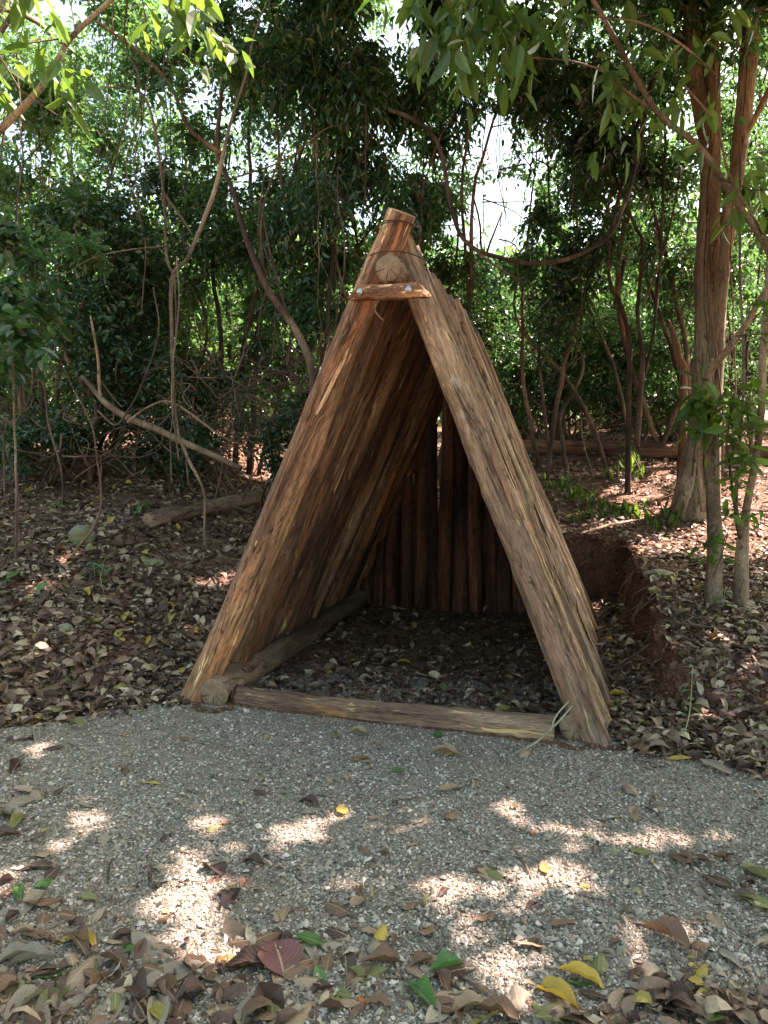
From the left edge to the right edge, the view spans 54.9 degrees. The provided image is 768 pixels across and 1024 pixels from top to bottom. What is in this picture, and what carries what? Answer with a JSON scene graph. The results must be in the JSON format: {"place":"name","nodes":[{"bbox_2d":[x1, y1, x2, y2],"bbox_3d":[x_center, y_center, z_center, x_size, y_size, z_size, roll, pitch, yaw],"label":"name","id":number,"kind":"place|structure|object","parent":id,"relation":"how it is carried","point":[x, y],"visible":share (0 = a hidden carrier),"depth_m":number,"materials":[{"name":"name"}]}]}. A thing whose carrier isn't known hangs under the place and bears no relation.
{"place":"outdoors","nodes":[
{"label":"outdoors","id":0,"kind":"place"},
{"bbox_2d":[0,640,767,1023],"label":"gravel path","id":1,"kind":"structure","parent":0,"point":[442,1004],"depth_m":2.85,"materials":[{"name":"grey gravel"}]},
{"bbox_2d":[14,785,31,791],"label":"fallen leaf","id":2,"kind":"object","parent":1,"relation":"on","point":[27,788],"visible":1,"depth_m":3.34,"materials":[{"name":"plant"}]},
{"bbox_2d":[34,877,51,887],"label":"fallen leaf","id":3,"kind":"object","parent":1,"relation":"on","point":[45,883],"visible":0.91,"depth_m":2.60,"materials":[{"name":"plant"}]},
{"bbox_2d":[68,717,84,726],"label":"fallen leaf","id":4,"kind":"object","parent":1,"relation":"on","point":[79,720],"visible":1,"depth_m":4.14,"materials":[{"name":"plant"}]},
{"bbox_2d":[76,892,96,899],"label":"fallen leaf","id":5,"kind":"object","parent":1,"relation":"on","point":[87,895],"visible":1,"depth_m":2.52,"materials":[{"name":"plant"}]},
{"bbox_2d":[146,959,208,986],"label":"fallen leaf","id":6,"kind":"object","parent":1,"relation":"on","point":[182,969],"visible":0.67,"depth_m":2.15,"materials":[{"name":"plant"}]},
{"bbox_2d":[257,938,302,983],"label":"fallen leaf","id":7,"kind":"object","parent":1,"relation":"on","point":[275,959],"visible":0.99,"depth_m":2.20,"materials":[{"name":"red plant"}]},
{"bbox_2d":[291,931,325,944],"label":"fallen leaf","id":8,"kind":"object","parent":1,"relation":"on","point":[311,937],"visible":0.96,"depth_m":2.30,"materials":[{"name":"plant"}]},
{"bbox_2d":[323,901,347,916],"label":"fallen leaf","id":9,"kind":"object","parent":1,"relation":"on","point":[334,908],"visible":1,"depth_m":2.44,"materials":[{"name":"plant"}]},
{"bbox_2d":[350,895,365,905],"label":"fallen leaf","id":10,"kind":"object","parent":1,"relation":"on","point":[356,900],"visible":1,"depth_m":2.49,"materials":[{"name":"plant"}]},
{"bbox_2d":[349,725,367,732],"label":"fallen leaf","id":11,"kind":"object","parent":1,"relation":"on","point":[360,728],"visible":1,"depth_m":4.03,"materials":[{"name":"plant"}]},
{"bbox_2d":[374,924,387,941],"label":"fallen leaf","id":12,"kind":"object","parent":1,"relation":"on","point":[380,933],"visible":1,"depth_m":2.31,"materials":[{"name":"plant"}]},
{"bbox_2d":[0,660,767,1023],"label":"leaf scraps","id":13,"kind":"object","parent":1,"relation":"on","point":[454,1016],"visible":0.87,"depth_m":2.44,"materials":[{"name":"brown plant"}]},
{"bbox_2d":[168,693,630,751],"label":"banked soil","id":14,"kind":"structure","parent":1,"relation":"on","point":[561,744],"depth_m":4.11,"materials":[{"name":"brown soil"}]},
{"bbox_2d":[431,742,464,754],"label":"fallen leaf","id":15,"kind":"object","parent":1,"relation":"on","point":[446,747],"visible":1,"depth_m":3.75,"materials":[{"name":"plant"}]},
{"bbox_2d":[439,783,464,789],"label":"fallen leaf","id":16,"kind":"object","parent":1,"relation":"on","point":[447,786],"visible":1,"depth_m":3.36,"materials":[{"name":"plant"}]},
{"bbox_2d":[515,701,572,752],"bbox_3d":[0.825,1.111,3.826,0.326,0.244,0.088,0,4,-5],"label":"dry stalk","id":17,"kind":"object","parent":1,"relation":"on","point":[550,729],"visible":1,"depth_m":3.82,"materials":[{"name":"plant"}]},
{"bbox_2d":[539,862,549,872],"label":"fallen leaf","id":18,"kind":"object","parent":1,"relation":"on","point":[543,867],"visible":1,"depth_m":2.70,"materials":[{"name":"plant"}]},
{"bbox_2d":[559,961,611,990],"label":"fallen leaf","id":19,"kind":"object","parent":1,"relation":"on","point":[585,970],"visible":1,"depth_m":2.12,"materials":[{"name":"plant"}]},
{"bbox_2d":[591,950,607,974],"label":"fallen leaf","id":20,"kind":"object","parent":1,"relation":"on","point":[598,962],"visible":0.75,"depth_m":2.17,"materials":[{"name":"plant"}]},
{"bbox_2d":[603,846,619,854],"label":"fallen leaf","id":21,"kind":"object","parent":1,"relation":"on","point":[612,850],"visible":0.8,"depth_m":2.83,"materials":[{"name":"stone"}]},
{"bbox_2d":[623,783,637,795],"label":"fallen leaf","id":22,"kind":"object","parent":1,"relation":"on","point":[629,788],"visible":1,"depth_m":3.33,"materials":[{"name":"plant"}]},
{"bbox_2d":[629,805,638,822],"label":"fallen leaf","id":23,"kind":"object","parent":1,"relation":"on","point":[634,812],"visible":1,"depth_m":3.10,"materials":[{"name":"plant"}]},
{"bbox_2d":[629,848,654,854],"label":"fallen leaf","id":24,"kind":"object","parent":1,"relation":"on","point":[643,851],"visible":1,"depth_m":2.81,"materials":[{"name":"plant"}]},
{"bbox_2d":[642,916,694,950],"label":"fallen leaf","id":25,"kind":"object","parent":1,"relation":"on","point":[674,929],"visible":1,"depth_m":2.29,"materials":[{"name":"plant"}]},
{"bbox_2d":[683,976,703,984],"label":"fallen leaf","id":26,"kind":"object","parent":1,"relation":"on","point":[696,980],"visible":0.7,"depth_m":2.11,"materials":[{"name":"plant"}]},
{"bbox_2d":[699,758,734,776],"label":"fallen leaf","id":27,"kind":"object","parent":1,"relation":"on","point":[716,764],"visible":1,"depth_m":3.59,"materials":[{"name":"plant"}]},
{"bbox_2d":[704,874,732,887],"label":"fallen leaf","id":28,"kind":"object","parent":1,"relation":"on","point":[719,880],"visible":0.94,"depth_m":2.61,"materials":[{"name":"plant"}]},
{"bbox_2d":[732,892,767,907],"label":"fallen leaf","id":29,"kind":"object","parent":1,"relation":"on","point":[762,900],"visible":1,"depth_m":2.49,"materials":[{"name":"plant"}]},
{"bbox_2d":[0,409,767,767],"bbox_3d":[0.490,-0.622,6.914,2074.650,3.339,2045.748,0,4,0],"label":"ground","id":30,"kind":"structure","parent":0,"point":[660,493],"depth_m":6.97,"materials":[{"name":"brown soil"}]},
{"bbox_2d":[12,296,20,562],"bbox_3d":[-2.958,-0.580,5.974,0.129,2.287,0.029,0,4,0],"label":"sapling","id":31,"kind":"object","parent":30,"relation":"on","point":[16,480],"visible":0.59,"depth_m":5.98,"materials":[{"name":"brown plant"}]},
{"bbox_2d":[0,0,83,58],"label":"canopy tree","id":32,"kind":"object","parent":30,"relation":"on","point":[32,19],"visible":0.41,"depth_m":10.82,"materials":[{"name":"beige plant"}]},
{"bbox_2d":[36,582,48,593],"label":"seedling","id":33,"kind":"object","parent":30,"relation":"on","point":[40,586],"visible":0.73,"depth_m":5.42,"materials":[{"name":"green plant"}]},
{"bbox_2d":[0,2,92,412],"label":"hillside tree","id":34,"kind":"object","parent":30,"relation":"on","point":[4,408],"visible":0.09,"depth_m":13.09,"materials":[{"name":"green plant"}]},
{"bbox_2d":[36,367,63,504],"bbox_3d":[-3.481,-0.898,7.507,0.633,1.943,0.132,1,4,20],"label":"sapling","id":35,"kind":"object","parent":30,"relation":"on","point":[52,438],"visible":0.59,"depth_m":7.42,"materials":[{"name":"brown plant"}]},
{"bbox_2d":[59,623,72,631],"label":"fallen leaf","id":36,"kind":"object","parent":30,"relation":"on","point":[66,627],"visible":0.72,"depth_m":5.05,"materials":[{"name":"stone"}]},
{"bbox_2d":[0,223,132,451],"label":"undergrowth shrub","id":37,"kind":"object","parent":30,"relation":"on","point":[69,388],"visible":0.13,"depth_m":9.22,"materials":[{"name":"green plant"}]},
{"bbox_2d":[0,0,146,412],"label":"hillside tree","id":38,"kind":"object","parent":30,"relation":"on","point":[81,167],"visible":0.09,"depth_m":14.53,"materials":[{"name":"green plant"}]},
{"bbox_2d":[68,525,95,544],"bbox_3d":[-2.631,0.219,6.448,0.227,0.215,0.187,0,4,0],"label":"rock","id":39,"kind":"object","parent":30,"relation":"on","point":[77,533],"visible":0.69,"depth_m":6.38,"materials":[{"name":"stone"}]},
{"bbox_2d":[83,562,105,578],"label":"seedling","id":40,"kind":"object","parent":30,"relation":"on","point":[95,570],"visible":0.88,"depth_m":5.82,"materials":[{"name":"green plant"}]},
{"bbox_2d":[0,205,191,557],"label":"shrub","id":41,"kind":"object","parent":30,"relation":"on","point":[18,327],"visible":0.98,"depth_m":5.97,"materials":[{"name":"green plant"}]},
{"bbox_2d":[91,557,113,592],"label":"seedling","id":42,"kind":"object","parent":30,"relation":"on","point":[107,571],"visible":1,"depth_m":5.63,"materials":[{"name":"green plant"}]},
{"bbox_2d":[0,0,238,485],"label":"vine covered tree","id":43,"kind":"object","parent":30,"relation":"on","point":[67,208],"visible":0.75,"depth_m":8.10,"materials":[{"name":"green plant"}]},
{"bbox_2d":[0,0,255,140],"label":"leaning tree","id":44,"kind":"object","parent":30,"relation":"on","point":[186,24],"visible":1,"depth_m":3.68,"materials":[{"name":"green plant"}]},
{"bbox_2d":[0,0,258,471],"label":"vine covered tree","id":45,"kind":"object","parent":30,"relation":"on","point":[44,125],"visible":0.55,"depth_m":8.55,"materials":[{"name":"green plant"}]},
{"bbox_2d":[57,0,215,414],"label":"hillside tree","id":46,"kind":"object","parent":30,"relation":"on","point":[113,136],"visible":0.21,"depth_m":12.78,"materials":[{"name":"green plant"}]},
{"bbox_2d":[0,332,277,498],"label":"undergrowth shrub","id":47,"kind":"object","parent":30,"relation":"on","point":[64,429],"visible":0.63,"depth_m":7.88,"materials":[{"name":"green plant"}]},
{"bbox_2d":[132,500,148,516],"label":"seedling","id":48,"kind":"object","parent":30,"relation":"on","point":[138,508],"visible":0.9,"depth_m":7.16,"materials":[{"name":"green plant"}]},
{"bbox_2d":[36,0,267,544],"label":"tree","id":49,"kind":"object","parent":30,"relation":"on","point":[88,249],"visible":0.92,"depth_m":6.71,"materials":[{"name":"brown plant"}]},
{"bbox_2d":[81,315,242,470],"bbox_3d":[-2.140,-1.144,7.091,1.627,1.495,0.088,1,4,9],"label":"fallen branch","id":50,"kind":"object","parent":49,"relation":"attached to","point":[148,425],"visible":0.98,"depth_m":7.13,"materials":[{"name":"brown wood"}]},
{"bbox_2d":[96,287,159,425],"bbox_3d":[-2.490,-1.492,7.128,0.673,1.319,0.094,1,4,9],"label":"liana","id":51,"kind":"object","parent":50,"relation":"hanging from","point":[125,414],"visible":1,"depth_m":7.12,"materials":[{"name":"brown plant"}]},
{"bbox_2d":[127,400,240,444],"bbox_3d":[-1.911,-0.851,7.057,1.092,0.430,0.029,0,4,0],"label":"liana","id":52,"kind":"object","parent":50,"relation":"hanging from","point":[178,405],"visible":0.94,"depth_m":7.04,"materials":[{"name":"brown plant"}]},
{"bbox_2d":[170,256,179,483],"bbox_3d":[-1.902,-1.280,6.726,0.119,2.050,0.021,0,4,0],"label":"liana","id":53,"kind":"object","parent":49,"relation":"hanging from","point":[173,360],"visible":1,"depth_m":6.71,"materials":[{"name":"brown plant"}]},
{"bbox_2d":[143,559,163,566],"bbox_3d":[-1.956,0.431,6.278,0.178,0.068,0.142,0,4,0],"label":"rock","id":54,"kind":"object","parent":30,"relation":"on","point":[157,562],"visible":0.94,"depth_m":6.24,"materials":[{"name":"stone"}]},
{"bbox_2d":[30,254,317,467],"bbox_3d":[-2.404,-1.936,8.979,3.556,2.795,1.610,0,4,0],"label":"undergrowth shrub","id":55,"kind":"object","parent":30,"relation":"on","point":[201,398],"visible":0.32,"depth_m":9.04,"materials":[{"name":"green plant"}]},
{"bbox_2d":[32,318,338,527],"bbox_3d":[-1.730,-0.883,7.774,3.909,2.504,1.799,0,4,0],"label":"undergrowth shrub","id":56,"kind":"object","parent":30,"relation":"on","point":[273,433],"visible":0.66,"depth_m":7.68,"materials":[{"name":"green plant"}]},
{"bbox_2d":[167,552,220,572],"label":"fallen twig","id":57,"kind":"object","parent":30,"relation":"on","point":[180,566],"visible":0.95,"depth_m":6.42,"materials":[{"name":"wood"}]},
{"bbox_2d":[142,488,268,527],"bbox_3d":[-1.683,-0.076,7.771,0.197,0.402,1.943,3,5,35],"label":"fallen log","id":58,"kind":"object","parent":30,"relation":"on","point":[179,513],"visible":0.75,"depth_m":7.46,"materials":[{"name":"brown wood"}]},
{"bbox_2d":[119,252,319,448],"bbox_3d":[-2.124,-2.067,9.751,3.541,2.744,1.522,0,4,0],"label":"shrub","id":59,"kind":"object","parent":30,"relation":"on","point":[246,301],"visible":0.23,"depth_m":9.55,"materials":[{"name":"green plant"}]},
{"bbox_2d":[138,0,304,413],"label":"hillside tree","id":60,"kind":"object","parent":30,"relation":"on","point":[227,328],"visible":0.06,"depth_m":14.51,"materials":[{"name":"green plant"}]},
{"bbox_2d":[117,0,344,473],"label":"vine covered tree","id":61,"kind":"object","parent":30,"relation":"on","point":[176,187],"visible":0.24,"depth_m":8.85,"materials":[{"name":"green plant"}]},
{"bbox_2d":[97,0,368,393],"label":"leaning tree","id":62,"kind":"object","parent":30,"relation":"on","point":[195,139],"visible":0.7,"depth_m":7.94,"materials":[{"name":"green plant"}]},
{"bbox_2d":[223,0,366,422],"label":"hillside tree","id":63,"kind":"object","parent":30,"relation":"on","point":[247,222],"visible":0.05,"depth_m":13.02,"materials":[{"name":"green plant"}]},
{"bbox_2d":[227,0,466,438],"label":"vine covered tree","id":64,"kind":"object","parent":30,"relation":"on","point":[357,83],"visible":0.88,"depth_m":7.97,"materials":[{"name":"green plant"}]},
{"bbox_2d":[0,294,757,493],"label":"brushwood","id":65,"kind":"object","parent":30,"relation":"on","point":[198,371],"visible":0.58,"depth_m":7.79,"materials":[{"name":"brown wood"}]},
{"bbox_2d":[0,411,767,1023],"bbox_3d":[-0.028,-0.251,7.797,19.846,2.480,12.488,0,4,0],"label":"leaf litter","id":66,"kind":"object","parent":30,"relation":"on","point":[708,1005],"visible":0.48,"depth_m":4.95,"materials":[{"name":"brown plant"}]},
{"bbox_2d":[709,688,731,702],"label":"fallen leaf","id":67,"kind":"object","parent":66,"relation":"on","point":[714,696],"visible":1,"depth_m":4.39,"materials":[{"name":"plant"}]},
{"bbox_2d":[0,165,767,424],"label":"woods","id":68,"kind":"object","parent":30,"relation":"on","point":[510,252],"depth_m":18.54,"materials":[{"name":"green plant"}]},
{"bbox_2d":[298,0,470,298],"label":"hillside tree","id":69,"kind":"object","parent":30,"relation":"on","point":[377,32],"visible":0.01,"depth_m":14.65,"materials":[{"name":"green plant"}]},
{"bbox_2d":[179,208,611,745],"bbox_3d":[0.354,-0.273,5.827,2.801,3.065,3.900,1,4,14],"label":"timber shelter","id":70,"kind":"object","parent":30,"relation":"on","point":[349,505],"visible":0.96,"depth_m":4.78,"materials":[{"name":"brown wood"}]},
{"bbox_2d":[353,0,561,476],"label":"vine covered tree","id":71,"kind":"object","parent":30,"relation":"on","point":[456,273],"visible":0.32,"depth_m":9.17,"materials":[{"name":"green plant"}]},
{"bbox_2d":[397,0,558,422],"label":"hillside tree","id":72,"kind":"object","parent":30,"relation":"on","point":[469,188],"visible":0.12,"depth_m":13.43,"materials":[{"name":"green plant"}]},
{"bbox_2d":[473,4,631,430],"bbox_3d":[3.548,-6.183,14.745,3.549,10.108,3.853,0,4,0],"label":"hillside tree","id":73,"kind":"object","parent":30,"relation":"on","point":[545,185],"visible":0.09,"depth_m":14.78,"materials":[{"name":"green plant"}]},
{"bbox_2d":[430,41,685,480],"bbox_3d":[2.073,-3.233,9.734,3.215,5.765,2.401,0,4,0],"label":"vine covered tree","id":74,"kind":"object","parent":30,"relation":"on","point":[539,216],"visible":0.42,"depth_m":9.71,"materials":[{"name":"green plant"}]},
{"bbox_2d":[355,0,767,257],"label":"leaning tree","id":75,"kind":"object","parent":30,"relation":"on","point":[445,41],"visible":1,"depth_m":4.16,"materials":[{"name":"green plant"}]},
{"bbox_2d":[489,267,668,440],"bbox_3d":[2.464,-2.312,10.983,3.658,2.847,2.021,0,4,0],"label":"undergrowth shrub","id":76,"kind":"object","parent":30,"relation":"on","point":[511,373],"visible":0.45,"depth_m":10.79,"materials":[{"name":"green plant"}]},
{"bbox_2d":[543,473,640,517],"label":"plants","id":77,"kind":"object","parent":30,"relation":"on","point":[601,503],"visible":0.92,"depth_m":8.95,"materials":[{"name":"green plant"}]},
{"bbox_2d":[565,507,637,521],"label":"plant","id":78,"kind":"object","parent":30,"relation":"on","point":[591,513],"visible":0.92,"depth_m":8.52,"materials":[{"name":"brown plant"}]},
{"bbox_2d":[475,0,751,493],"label":"twin stem tree","id":79,"kind":"object","parent":30,"relation":"on","point":[649,173],"visible":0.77,"depth_m":9.06,"materials":[{"name":"green plant"}]},
{"bbox_2d":[388,108,647,265],"bbox_3d":[1.647,-3.441,7.383,3.247,2.084,0.709,-2,4,-26],"label":"liana","id":80,"kind":"object","parent":79,"relation":"hanging from","point":[427,129],"visible":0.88,"depth_m":7.09,"materials":[{"name":"brown plant"}]},
{"bbox_2d":[463,240,522,283],"bbox_3d":[1.028,-2.353,6.955,0.573,0.403,0.028,0,4,0],"label":"liana","id":81,"kind":"object","parent":80,"relation":"hanging from","point":[485,258],"visible":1,"depth_m":6.95,"materials":[{"name":"brown plant"}]},
{"bbox_2d":[578,515,660,534],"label":"fallen twig","id":82,"kind":"object","parent":30,"relation":"on","point":[610,525],"visible":0.89,"depth_m":8.25,"materials":[{"name":"wood"}]},
{"bbox_2d":[602,443,644,479],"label":"seedling","id":83,"kind":"object","parent":30,"relation":"on","point":[621,462],"visible":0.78,"depth_m":9.61,"materials":[{"name":"green plant"}]},
{"bbox_2d":[576,514,675,518],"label":"fallen twig","id":84,"kind":"object","parent":30,"relation":"on","point":[616,516],"visible":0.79,"depth_m":8.52,"materials":[{"name":"wood"}]},
{"bbox_2d":[502,343,767,440],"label":"undergrowth shrub","id":85,"kind":"object","parent":30,"relation":"on","point":[750,374],"visible":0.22,"depth_m":11.51,"materials":[{"name":"green plant"}]},
{"bbox_2d":[522,439,767,459],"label":"fallen log","id":86,"kind":"object","parent":30,"relation":"on","point":[650,449],"visible":0.4,"depth_m":10.60,"materials":[{"name":"brown wood"}]},
{"bbox_2d":[530,0,761,434],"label":"hillside tree","id":87,"kind":"object","parent":30,"relation":"on","point":[625,300],"visible":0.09,"depth_m":13.13,"materials":[{"name":"green plant"}]},
{"bbox_2d":[616,553,677,669],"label":"hanging rootlets","id":88,"kind":"object","parent":30,"relation":"hanging from","point":[640,607],"visible":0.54,"depth_m":6.30,"materials":[{"name":"plant"}]},
{"bbox_2d":[535,243,761,441],"bbox_3d":[3.936,-2.611,11.499,3.888,3.279,2.419,0,4,0],"label":"undergrowth shrub","id":89,"kind":"object","parent":30,"relation":"on","point":[663,355],"visible":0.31,"depth_m":11.07,"materials":[{"name":"green plant"}]},
{"bbox_2d":[614,490,685,530],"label":"plant","id":90,"kind":"object","parent":30,"relation":"on","point":[624,504],"visible":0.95,"depth_m":8.44,"materials":[{"name":"green plant"}]},
{"bbox_2d":[548,0,767,520],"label":"forest tree","id":91,"kind":"object","parent":30,"relation":"on","point":[713,268],"visible":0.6,"depth_m":8.37,"materials":[{"name":"beige plant"}]},
{"bbox_2d":[616,612,699,668],"bbox_3d":[2.091,0.930,5.270,0.899,0.383,0.310,-2,4,-25],"label":"fallen twig","id":92,"kind":"object","parent":30,"relation":"on","point":[641,650],"visible":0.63,"depth_m":5.21,"materials":[{"name":"wood"}]},
{"bbox_2d":[642,569,676,578],"bbox_3d":[2.434,0.557,6.546,0.288,0.100,0.225,0,4,0],"label":"rock","id":93,"kind":"object","parent":30,"relation":"on","point":[662,572],"visible":0.49,"depth_m":6.50,"materials":[{"name":"stone"}]},
{"bbox_2d":[562,532,767,730],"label":"soil crumbs","id":94,"kind":"object","parent":30,"relation":"on","point":[661,673],"visible":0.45,"depth_m":5.32,"materials":[{"name":"brown soil"}]},
{"bbox_2d":[571,0,767,443],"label":"vine covered tree","id":95,"kind":"object","parent":30,"relation":"on","point":[727,122],"visible":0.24,"depth_m":10.19,"materials":[{"name":"green plant"}]},
{"bbox_2d":[667,320,687,480],"bbox_3d":[3.608,-1.290,9.134,0.281,2.137,0.109,0,4,0],"label":"trunk","id":96,"kind":"object","parent":30,"relation":"on","point":[681,363],"visible":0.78,"depth_m":9.08,"materials":[{"name":"brown wood"}]},
{"bbox_2d":[678,664,694,739],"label":"seedling","id":97,"kind":"object","parent":30,"relation":"on","point":[685,690],"visible":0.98,"depth_m":3.95,"materials":[{"name":"green plant"}]},
{"bbox_2d":[622,4,765,430],"bbox_3d":[6.002,-6.187,14.746,3.244,9.489,4.098,4,5,43],"label":"hillside tree","id":98,"kind":"object","parent":30,"relation":"on","point":[669,246],"visible":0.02,"depth_m":14.84,"materials":[{"name":"green plant"}]},
{"bbox_2d":[635,623,752,639],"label":"fallen twig","id":99,"kind":"object","parent":30,"relation":"on","point":[675,624],"visible":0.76,"depth_m":5.03,"materials":[{"name":"wood"}]},
{"bbox_2d":[645,108,767,453],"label":"tree","id":100,"kind":"object","parent":30,"relation":"on","point":[761,143],"visible":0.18,"depth_m":10.47,"materials":[{"name":"green plant"}]},
{"bbox_2d":[666,289,767,605],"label":"sapling","id":101,"kind":"object","parent":30,"relation":"on","point":[705,438],"visible":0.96,"depth_m":5.42,"materials":[{"name":"green plant"}]},
{"bbox_2d":[675,8,767,421],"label":"hillside tree","id":102,"kind":"object","parent":30,"relation":"on","point":[753,342],"visible":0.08,"depth_m":13.31,"materials":[{"name":"green plant"}]},
{"bbox_2d":[711,587,735,610],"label":"seedling","id":103,"kind":"object","parent":30,"relation":"on","point":[719,598],"visible":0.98,"depth_m":5.43,"materials":[{"name":"green plant"}]},
{"bbox_2d":[703,153,767,606],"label":"sapling","id":104,"kind":"object","parent":30,"relation":"on","point":[754,461],"visible":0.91,"depth_m":5.40,"materials":[{"name":"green plant"}]},
{"bbox_2d":[0,0,767,419],"label":"sky","id":105,"kind":"structure","parent":0,"point":[493,211],"materials":[{"name":"white"}]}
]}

